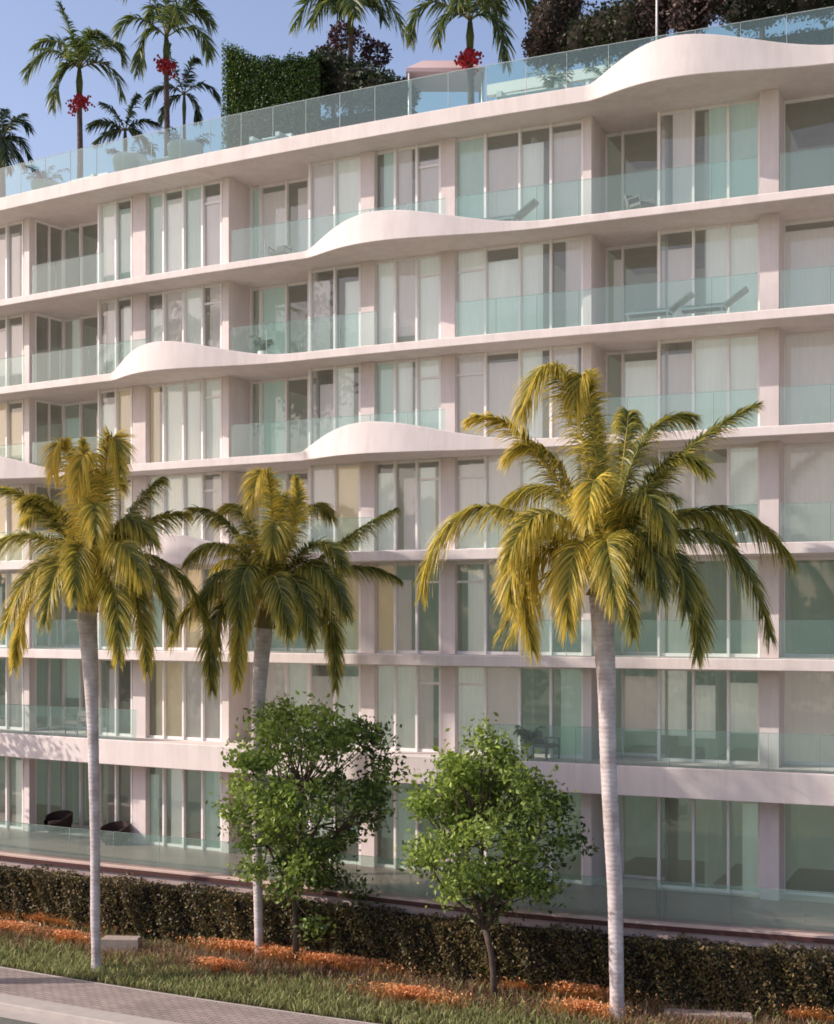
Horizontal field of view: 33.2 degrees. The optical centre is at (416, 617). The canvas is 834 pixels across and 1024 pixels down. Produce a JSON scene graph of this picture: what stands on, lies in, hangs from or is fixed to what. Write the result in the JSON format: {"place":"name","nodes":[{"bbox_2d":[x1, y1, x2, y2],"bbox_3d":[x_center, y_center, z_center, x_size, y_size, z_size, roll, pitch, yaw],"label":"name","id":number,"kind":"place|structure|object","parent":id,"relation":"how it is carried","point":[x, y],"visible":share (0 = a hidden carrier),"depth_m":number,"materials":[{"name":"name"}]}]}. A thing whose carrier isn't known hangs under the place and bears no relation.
{"place":"outdoors","nodes":[
{"label":"outdoors","id":0,"kind":"place"},
{"bbox_2d":[0,968,366,1023],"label":"pavement","id":1,"kind":"structure","parent":0,"point":[153,1005],"depth_m":36.15,"materials":[{"name":"brick"}]},
{"bbox_2d":[0,966,376,1023],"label":"pavement edging","id":2,"kind":"object","parent":1,"relation":"on","point":[190,997],"visible":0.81,"depth_m":36.69,"materials":[{"name":"concrete"}]},
{"bbox_2d":[0,918,832,1023],"bbox_3d":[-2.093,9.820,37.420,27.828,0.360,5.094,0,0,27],"label":"green grass","id":3,"kind":"structure","parent":0,"point":[79,966],"depth_m":37.22,"materials":[{"name":"green plant"}]},
{"bbox_2d":[0,424,215,971],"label":"palm tree","id":4,"kind":"object","parent":3,"relation":"on","point":[89,562],"visible":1,"depth_m":38.55,"materials":[{"name":"green plant"}]},
{"bbox_2d":[100,935,141,952],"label":"stone block","id":5,"kind":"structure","parent":3,"relation":"on","point":[113,942],"depth_m":41.37,"materials":[{"name":"beige stone"}]},
{"bbox_2d":[165,466,403,956],"bbox_3d":[-3.956,2.856,40.739,6.002,14.495,5.682,0,0,33],"label":"palm tree","id":6,"kind":"object","parent":3,"relation":"on","point":[279,580],"visible":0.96,"depth_m":39.91,"materials":[{"name":"green plant"}]},
{"bbox_2d":[205,690,414,963],"bbox_3d":[-2.960,6.031,39.854,5.809,8.038,5.696,0,0,0],"label":"leafy tree","id":7,"kind":"object","parent":3,"relation":"on","point":[302,860],"visible":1,"depth_m":39.09,"materials":[{"name":"green plant"}]},
{"bbox_2d":[0,917,832,1023],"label":"rust grass","id":8,"kind":"structure","parent":3,"relation":"on","point":[267,966],"depth_m":37.62,"materials":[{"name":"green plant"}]},
{"bbox_2d":[0,863,833,1023],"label":"hedge","id":9,"kind":"object","parent":3,"relation":"on","point":[678,971],"visible":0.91,"depth_m":37.99,"materials":[{"name":"green plant"}]},
{"bbox_2d":[0,907,833,1023],"bbox_3d":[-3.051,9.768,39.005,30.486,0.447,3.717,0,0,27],"label":"orange flowers","id":10,"kind":"object","parent":3,"relation":"on","point":[598,995],"visible":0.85,"depth_m":38.57,"materials":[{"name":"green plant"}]},
{"bbox_2d":[391,712,600,996],"bbox_3d":[1.621,6.258,36.365,5.300,7.589,4.960,0,0,-33],"label":"leafy tree","id":11,"kind":"object","parent":3,"relation":"on","point":[484,807],"visible":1,"depth_m":36.01,"materials":[{"name":"green plant"}]},
{"bbox_2d":[412,360,800,1020],"bbox_3d":[4.716,1.967,34.684,9.683,16.277,6.798,0,0,0],"label":"palm tree","id":12,"kind":"object","parent":3,"relation":"on","point":[610,536],"visible":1,"depth_m":33.83,"materials":[{"name":"green plant"}]},
{"bbox_2d":[664,1008,752,1022],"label":"stone block","id":13,"kind":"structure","parent":3,"relation":"on","point":[724,1014],"depth_m":34.48,"materials":[{"name":"beige stone"}]},
{"bbox_2d":[0,0,833,195],"label":"sky","id":14,"kind":"structure","parent":0,"point":[261,27],"materials":[{"name":"blue"}]},
{"label":"ground","id":15,"kind":"structure","parent":0,"visible":0},
{"bbox_2d":[0,993,181,1023],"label":"kerb","id":16,"kind":"structure","parent":15,"relation":"on","point":[28,1009],"depth_m":35.31,"materials":[{"name":"concrete"}]},
{"bbox_2d":[0,821,833,952],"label":"terrace","id":17,"kind":"structure","parent":15,"relation":"on","point":[751,921],"depth_m":39.87,"materials":[{"name":"tile"}]},
{"bbox_2d":[44,810,72,832],"bbox_3d":[-13.360,7.627,52.081,1.054,0.746,1.041,0,0,0],"label":"wicker armchair","id":18,"kind":"object","parent":17,"relation":"on","point":[59,820],"visible":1,"depth_m":51.89,"materials":[{"name":"brown wicker"}]},
{"bbox_2d":[100,821,129,844],"bbox_3d":[-10.655,7.627,49.309,1.054,0.746,1.041,0,0,0],"label":"wicker armchair","id":19,"kind":"object","parent":17,"relation":"on","point":[122,828],"visible":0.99,"depth_m":49.16,"materials":[{"name":"brown wicker"}]},
{"bbox_2d":[0,6,833,903],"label":"apartment building","id":20,"kind":"structure","parent":17,"relation":"on","point":[404,308],"depth_m":44.03,"materials":[{"name":"paint"}]},
{"bbox_2d":[0,757,23,829],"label":"window","id":21,"kind":"structure","parent":20,"relation":"in","point":[19,763],"depth_m":52.92,"materials":[{"name":"white metal"}]},
{"bbox_2d":[0,657,23,729],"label":"window","id":22,"kind":"structure","parent":20,"relation":"in","point":[14,690],"depth_m":52.97,"materials":[{"name":"white glass"}]},
{"bbox_2d":[0,571,23,647],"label":"window","id":23,"kind":"structure","parent":20,"relation":"in","point":[9,576],"depth_m":53.01,"materials":[{"name":"white glass"}]},
{"bbox_2d":[0,485,23,560],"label":"window","id":24,"kind":"structure","parent":20,"relation":"in","point":[8,520],"depth_m":53.01,"materials":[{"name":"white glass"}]},
{"bbox_2d":[0,399,23,461],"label":"window","id":25,"kind":"structure","parent":20,"relation":"in","point":[11,424],"depth_m":52.97,"materials":[{"name":"white glass"}]},
{"bbox_2d":[0,313,23,386],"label":"window","id":26,"kind":"structure","parent":20,"relation":"in","point":[11,340],"depth_m":52.98,"materials":[{"name":"white glass"}]},
{"bbox_2d":[0,220,23,299],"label":"window","id":27,"kind":"structure","parent":20,"relation":"in","point":[9,243],"depth_m":52.99,"materials":[{"name":"white glass"}]},
{"bbox_2d":[0,107,36,197],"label":"roof palm","id":28,"kind":"object","parent":20,"relation":"on","point":[9,149],"visible":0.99,"depth_m":53.36,"materials":[{"name":"green plant"}]},
{"bbox_2d":[35,658,61,729],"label":"window","id":29,"kind":"structure","parent":20,"relation":"in","point":[48,660],"depth_m":52.97,"materials":[{"name":"white metal"}]},
{"bbox_2d":[35,313,61,382],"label":"window","id":30,"kind":"structure","parent":20,"relation":"in","point":[48,318],"depth_m":52.97,"materials":[{"name":"grey metal"}]},
{"bbox_2d":[35,219,61,293],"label":"window","id":31,"kind":"structure","parent":20,"relation":"in","point":[48,225],"depth_m":52.97,"materials":[{"name":"grey glass"}]},
{"bbox_2d":[19,0,131,178],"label":"roof palm","id":32,"kind":"object","parent":20,"relation":"on","point":[80,53],"visible":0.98,"depth_m":52.20,"materials":[{"name":"green plant"}]},
{"bbox_2d":[62,761,89,827],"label":"window","id":33,"kind":"structure","parent":20,"relation":"in","point":[64,763],"depth_m":53.11,"materials":[{"name":"white glass"}]},
{"bbox_2d":[62,221,97,288],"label":"window","id":34,"kind":"structure","parent":20,"relation":"in","point":[81,226],"depth_m":53.23,"materials":[{"name":"grey metal"}]},
{"bbox_2d":[62,659,105,729],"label":"window","id":35,"kind":"structure","parent":20,"relation":"in","point":[72,670],"depth_m":53.49,"materials":[{"name":"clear glass"}]},
{"bbox_2d":[62,399,105,467],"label":"window","id":36,"kind":"structure","parent":20,"relation":"in","point":[72,427],"depth_m":53.42,"materials":[{"name":"clear glass"}]},
{"bbox_2d":[62,313,105,378],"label":"window","id":37,"kind":"structure","parent":20,"relation":"in","point":[78,322],"depth_m":53.37,"materials":[{"name":"clear glass"}]},
{"bbox_2d":[98,660,132,736],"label":"window","id":38,"kind":"structure","parent":20,"relation":"in","point":[114,675],"depth_m":50.28,"materials":[{"name":"white glass"}]},
{"bbox_2d":[98,387,132,465],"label":"window","id":39,"kind":"structure","parent":20,"relation":"in","point":[118,416],"depth_m":50.09,"materials":[{"name":"beige glass"}]},
{"bbox_2d":[98,296,132,374],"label":"window","id":40,"kind":"structure","parent":20,"relation":"in","point":[113,304],"depth_m":50.27,"materials":[{"name":"white glass"}]},
{"bbox_2d":[98,197,132,282],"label":"window","id":41,"kind":"structure","parent":20,"relation":"in","point":[115,225],"depth_m":50.11,"materials":[{"name":"white glass"}]},
{"bbox_2d":[99,764,132,842],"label":"window","id":42,"kind":"structure","parent":20,"relation":"in","point":[117,767],"depth_m":50.05,"materials":[{"name":"white glass"}]},
{"bbox_2d":[85,92,160,158],"bbox_3d":[-11.566,-18.021,55.007,3.085,5.247,0.889,0,0,0],"label":"roof palm","id":43,"kind":"object","parent":20,"relation":"on","point":[111,133],"visible":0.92,"depth_m":54.98,"materials":[{"name":"green plant"}]},
{"bbox_2d":[106,139,158,171],"bbox_3d":[-10.006,-16.012,49.291,2.048,1.217,1.453,0,0,30],"label":"white planter","id":44,"kind":"object","parent":20,"relation":"on","point":[132,159],"visible":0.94,"depth_m":48.75,"materials":[{"name":"paint"}]},
{"bbox_2d":[110,0,219,156],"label":"roof palm","id":45,"kind":"object","parent":20,"relation":"on","point":[177,13],"visible":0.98,"depth_m":51.70,"materials":[{"name":"green plant"}]},
{"bbox_2d":[142,37,221,138],"bbox_3d":[-9.387,-19.326,55.990,3.238,7.856,0.887,0,0,0],"label":"roof palm","id":46,"kind":"object","parent":20,"relation":"on","point":[157,90],"visible":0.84,"depth_m":55.96,"materials":[{"name":"green plant"}]},
{"bbox_2d":[149,768,221,851],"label":"window","id":47,"kind":"structure","parent":20,"relation":"in","point":[210,781],"depth_m":48.52,"materials":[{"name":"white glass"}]},
{"bbox_2d":[149,661,221,741],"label":"window","id":48,"kind":"structure","parent":20,"relation":"in","point":[184,711],"depth_m":48.52,"materials":[{"name":"beige glass"}]},
{"bbox_2d":[149,471,221,542],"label":"window","id":49,"kind":"structure","parent":20,"relation":"in","point":[187,489],"depth_m":48.43,"materials":[{"name":"white glass"}]},
{"bbox_2d":[149,377,221,462],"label":"window","id":50,"kind":"structure","parent":20,"relation":"in","point":[191,410],"depth_m":48.48,"materials":[{"name":"white glass"}]},
{"bbox_2d":[149,282,221,348],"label":"window","id":51,"kind":"structure","parent":20,"relation":"in","point":[182,315],"depth_m":48.46,"materials":[{"name":"white glass"}]},
{"bbox_2d":[149,179,221,274],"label":"window","id":52,"kind":"structure","parent":20,"relation":"in","point":[186,231],"depth_m":48.50,"materials":[{"name":"white glass"}]},
{"bbox_2d":[157,126,215,159],"bbox_3d":[-8.049,-16.003,48.056,2.055,1.200,1.486,0,0,-32],"label":"white planter","id":53,"kind":"object","parent":20,"relation":"on","point":[191,148],"visible":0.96,"depth_m":47.51,"materials":[{"name":"paint"}]},
{"bbox_2d":[151,566,221,650],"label":"window","id":54,"kind":"structure","parent":20,"relation":"in","point":[187,643],"depth_m":48.56,"materials":[{"name":"white glass"}]},
{"bbox_2d":[250,663,307,740],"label":"window","id":55,"kind":"structure","parent":20,"relation":"in","point":[282,678],"depth_m":47.88,"materials":[{"name":"clear glass"}]},
{"bbox_2d":[250,470,307,552],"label":"window","id":56,"kind":"structure","parent":20,"relation":"in","point":[283,476],"depth_m":47.76,"materials":[{"name":"clear glass"}]},
{"bbox_2d":[250,177,307,258],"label":"window","id":57,"kind":"structure","parent":20,"relation":"in","point":[272,208],"depth_m":48.20,"materials":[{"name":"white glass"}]},
{"bbox_2d":[250,375,315,455],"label":"window","id":58,"kind":"structure","parent":20,"relation":"in","point":[274,395],"depth_m":48.19,"materials":[{"name":"clear glass"}]},
{"bbox_2d":[250,280,315,353],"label":"window","id":59,"kind":"structure","parent":20,"relation":"in","point":[274,301],"depth_m":48.18,"materials":[{"name":"clear glass"}]},
{"bbox_2d":[220,39,356,148],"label":"green hedge block","id":60,"kind":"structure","parent":20,"relation":"on","point":[251,83],"depth_m":47.92,"materials":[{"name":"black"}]},
{"bbox_2d":[308,664,360,747],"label":"window","id":61,"kind":"structure","parent":20,"relation":"in","point":[350,690],"depth_m":45.54,"materials":[{"name":"white glass"}]},
{"bbox_2d":[308,563,360,652],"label":"window","id":62,"kind":"structure","parent":20,"relation":"in","point":[353,636],"depth_m":45.36,"materials":[{"name":"clear glass"}]},
{"bbox_2d":[308,463,360,552],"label":"window","id":63,"kind":"structure","parent":20,"relation":"in","point":[338,485],"depth_m":45.56,"materials":[{"name":"beige glass"}]},
{"bbox_2d":[308,363,360,446],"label":"window","id":64,"kind":"structure","parent":20,"relation":"in","point":[337,398],"depth_m":45.58,"materials":[{"name":"white glass"}]},
{"bbox_2d":[308,263,360,351],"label":"window","id":65,"kind":"structure","parent":20,"relation":"in","point":[318,292],"depth_m":45.76,"materials":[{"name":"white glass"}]},
{"bbox_2d":[308,154,360,249],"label":"window","id":66,"kind":"structure","parent":20,"relation":"in","point":[334,186],"depth_m":45.73,"materials":[{"name":"white glass"}]},
{"bbox_2d":[288,0,411,114],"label":"roof palm","id":67,"kind":"object","parent":20,"relation":"on","point":[351,9],"visible":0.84,"depth_m":48.05,"materials":[{"name":"green plant"}]},
{"bbox_2d":[308,19,392,108],"bbox_3d":[-2.346,-18.246,49.460,3.061,5.731,1.925,0,0,0],"label":"purple tree","id":68,"kind":"object","parent":20,"relation":"on","point":[368,51],"visible":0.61,"depth_m":49.24,"materials":[{"name":"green plant"}]},
{"bbox_2d":[311,45,420,117],"bbox_3d":[-1.963,-17.491,47.600,4.662,4.221,2.433,0,0,32],"label":"dark shrub","id":69,"kind":"object","parent":20,"relation":"on","point":[344,74],"visible":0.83,"depth_m":46.91,"materials":[{"name":"green plant"}]},
{"bbox_2d":[321,99,417,130],"bbox_3d":[-1.723,-16.355,47.602,3.581,1.994,1.267,0,0,28],"label":"hedge","id":70,"kind":"object","parent":20,"relation":"on","point":[364,116],"visible":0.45,"depth_m":47.19,"materials":[{"name":"green"}]},
{"bbox_2d":[377,783,440,871],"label":"window","id":71,"kind":"structure","parent":20,"relation":"in","point":[402,823],"depth_m":44.48,"materials":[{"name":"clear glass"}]},
{"bbox_2d":[377,665,440,751],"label":"window","id":72,"kind":"structure","parent":20,"relation":"in","point":[405,691],"depth_m":44.43,"materials":[{"name":"white glass"}]},
{"bbox_2d":[377,562,440,653],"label":"window","id":73,"kind":"structure","parent":20,"relation":"in","point":[395,606],"depth_m":44.54,"materials":[{"name":"beige glass"}]},
{"bbox_2d":[377,458,440,550],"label":"window","id":74,"kind":"structure","parent":20,"relation":"in","point":[419,491],"depth_m":44.40,"materials":[{"name":"white glass"}]},
{"bbox_2d":[377,356,440,429],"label":"window","id":75,"kind":"structure","parent":20,"relation":"in","point":[396,376],"depth_m":44.41,"materials":[{"name":"white glass"}]},
{"bbox_2d":[377,253,440,343],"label":"window","id":76,"kind":"structure","parent":20,"relation":"in","point":[410,287],"depth_m":44.43,"materials":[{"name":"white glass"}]},
{"bbox_2d":[377,140,440,213],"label":"window","id":77,"kind":"structure","parent":20,"relation":"in","point":[397,162],"depth_m":44.42,"materials":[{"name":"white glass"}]},
{"bbox_2d":[406,61,484,114],"bbox_3d":[0.943,-16.952,47.000,2.600,3.103,1.800,0,0,0],"label":"pink canopy","id":78,"kind":"object","parent":20,"relation":"on","point":[457,81],"visible":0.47,"depth_m":46.53,"materials":[{"name":"pink fabric"}]},
{"bbox_2d":[402,0,539,104],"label":"roof palm","id":79,"kind":"object","parent":20,"relation":"on","point":[467,58],"visible":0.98,"depth_m":45.48,"materials":[{"name":"green plant"}]},
{"bbox_2d":[457,666,582,758],"bbox_3d":[3.087,2.865,42.755,4.252,2.766,0.228,0,0,25],"label":"window","id":80,"kind":"structure","parent":20,"relation":"in","point":[487,690],"depth_m":42.95,"materials":[{"name":"white glass"}]},
{"bbox_2d":[457,561,582,655],"bbox_3d":[3.086,-0.290,42.752,4.252,2.876,0.223,0,0,25],"label":"window","id":81,"kind":"structure","parent":20,"relation":"in","point":[477,581],"depth_m":43.18,"materials":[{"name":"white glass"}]},
{"bbox_2d":[457,451,582,548],"bbox_3d":[3.087,-3.515,42.756,4.252,2.926,0.231,0,0,25],"label":"window","id":82,"kind":"structure","parent":20,"relation":"in","point":[480,484],"depth_m":43.16,"materials":[{"name":"white glass"}]},
{"bbox_2d":[457,344,582,438],"bbox_3d":[3.087,-6.715,42.754,4.252,2.926,0.226,0,0,25],"label":"window","id":83,"kind":"structure","parent":20,"relation":"in","point":[483,386],"depth_m":43.03,"materials":[{"name":"white glass"}]},
{"bbox_2d":[457,236,582,336],"bbox_3d":[3.087,-9.930,42.755,4.252,2.956,0.228,0,0,25],"label":"window","id":84,"kind":"structure","parent":20,"relation":"in","point":[480,279],"depth_m":42.91,"materials":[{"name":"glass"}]},
{"bbox_2d":[457,118,582,220],"bbox_3d":[3.087,-13.285,42.756,4.252,3.266,0.230,0,0,25],"label":"window","id":85,"kind":"structure","parent":20,"relation":"in","point":[481,170],"depth_m":42.73,"materials":[{"name":"glass"}]},
{"bbox_2d":[487,63,614,97],"bbox_3d":[4.942,-16.160,44.330,5.051,1.520,2.123,0,0,24],"label":"white pergola","id":86,"kind":"object","parent":20,"relation":"on","point":[525,84],"visible":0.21,"depth_m":43.78,"materials":[{"name":"paint"}]},
{"bbox_2d":[521,0,590,73],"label":"bronze tree","id":87,"kind":"object","parent":20,"relation":"on","point":[550,17],"visible":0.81,"depth_m":44.16,"materials":[{"name":"brown plant"}]},
{"bbox_2d":[557,0,652,67],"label":"tree","id":88,"kind":"object","parent":20,"relation":"on","point":[615,22],"visible":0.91,"depth_m":42.80,"materials":[{"name":"green plant"}]},
{"bbox_2d":[606,795,664,879],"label":"window","id":89,"kind":"structure","parent":20,"relation":"in","point":[622,796],"depth_m":42.85,"materials":[{"name":"white glass"}]},
{"bbox_2d":[606,348,664,434],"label":"window","id":90,"kind":"structure","parent":20,"relation":"in","point":[639,379],"depth_m":42.85,"materials":[{"name":"white glass"}]},
{"bbox_2d":[606,241,664,323],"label":"window","id":91,"kind":"structure","parent":20,"relation":"in","point":[619,265],"depth_m":43.07,"materials":[{"name":"white glass"}]},
{"bbox_2d":[606,126,664,211],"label":"window","id":92,"kind":"structure","parent":20,"relation":"in","point":[622,133],"depth_m":42.85,"materials":[{"name":"white glass"}]},
{"bbox_2d":[616,669,664,756],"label":"window","id":93,"kind":"structure","parent":20,"relation":"in","point":[639,694],"depth_m":42.85,"materials":[{"name":"white glass"}]},
{"bbox_2d":[625,291,694,321],"bbox_3d":[6.976,-8.847,40.139,1.900,0.770,0.580,0,0,24],"label":"sun lounger","id":94,"kind":"object","parent":20,"relation":"on","point":[682,301],"visible":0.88,"depth_m":40.03,"materials":[{"name":"silver metal"}]},
{"bbox_2d":[631,0,733,43],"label":"blossom tree","id":95,"kind":"object","parent":20,"relation":"on","point":[680,15],"visible":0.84,"depth_m":41.49,"materials":[{"name":"brown plant"}]},
{"bbox_2d":[658,797,759,895],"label":"window","id":96,"kind":"structure","parent":20,"relation":"in","point":[750,812],"depth_m":40.44,"materials":[{"name":"white glass"}]},
{"bbox_2d":[658,669,759,764],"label":"window","id":97,"kind":"structure","parent":20,"relation":"in","point":[743,699],"depth_m":40.86,"materials":[{"name":"white glass"}]},
{"bbox_2d":[658,557,759,656],"bbox_3d":[8.519,-0.290,40.767,2.996,2.876,0.212,0,0,24],"label":"window","id":98,"kind":"structure","parent":20,"relation":"in","point":[750,635],"depth_m":40.59,"materials":[{"name":"white glass"}]},
{"bbox_2d":[658,444,759,543],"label":"window","id":99,"kind":"structure","parent":20,"relation":"in","point":[737,483],"depth_m":40.60,"materials":[{"name":"white glass"}]},
{"bbox_2d":[658,332,759,431],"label":"window","id":100,"kind":"structure","parent":20,"relation":"in","point":[731,363],"depth_m":40.82,"materials":[{"name":"glass"}]},
{"bbox_2d":[658,219,759,318],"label":"window","id":101,"kind":"structure","parent":20,"relation":"in","point":[732,249],"depth_m":40.73,"materials":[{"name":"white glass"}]},
{"bbox_2d":[658,97,759,205],"bbox_3d":[8.519,-13.285,40.767,2.996,3.266,0.213,0,0,24],"label":"window","id":102,"kind":"structure","parent":20,"relation":"in","point":[734,127],"depth_m":40.72,"materials":[{"name":"white glass"}]},
{"bbox_2d":[678,286,748,316],"bbox_3d":[8.387,-8.847,39.526,1.900,0.770,0.580,0,0,24],"label":"sun lounger","id":103,"kind":"object","parent":20,"relation":"on","point":[729,302],"visible":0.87,"depth_m":39.43,"materials":[{"name":"silver metal"}]},
{"bbox_2d":[715,0,833,39],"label":"tree","id":104,"kind":"object","parent":20,"relation":"on","point":[736,11],"visible":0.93,"depth_m":39.84,"materials":[{"name":"green plant"}]},
{"bbox_2d":[745,24,833,44],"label":"hedge","id":105,"kind":"object","parent":20,"relation":"on","point":[825,36],"visible":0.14,"depth_m":40.53,"materials":[{"name":"green plant"}]},
{"bbox_2d":[784,671,833,765],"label":"window","id":106,"kind":"structure","parent":20,"relation":"in","point":[808,696],"depth_m":40.22,"materials":[{"name":"white glass"}]},
{"bbox_2d":[784,442,833,541],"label":"window","id":107,"kind":"structure","parent":20,"relation":"in","point":[808,468],"depth_m":40.22,"materials":[{"name":"white glass"}]},
{"bbox_2d":[784,330,833,424],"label":"window","id":108,"kind":"structure","parent":20,"relation":"in","point":[808,356],"depth_m":40.21,"materials":[{"name":"white glass"}]},
{"bbox_2d":[784,217,833,307],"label":"window","id":109,"kind":"structure","parent":20,"relation":"in","point":[813,248],"depth_m":40.22,"materials":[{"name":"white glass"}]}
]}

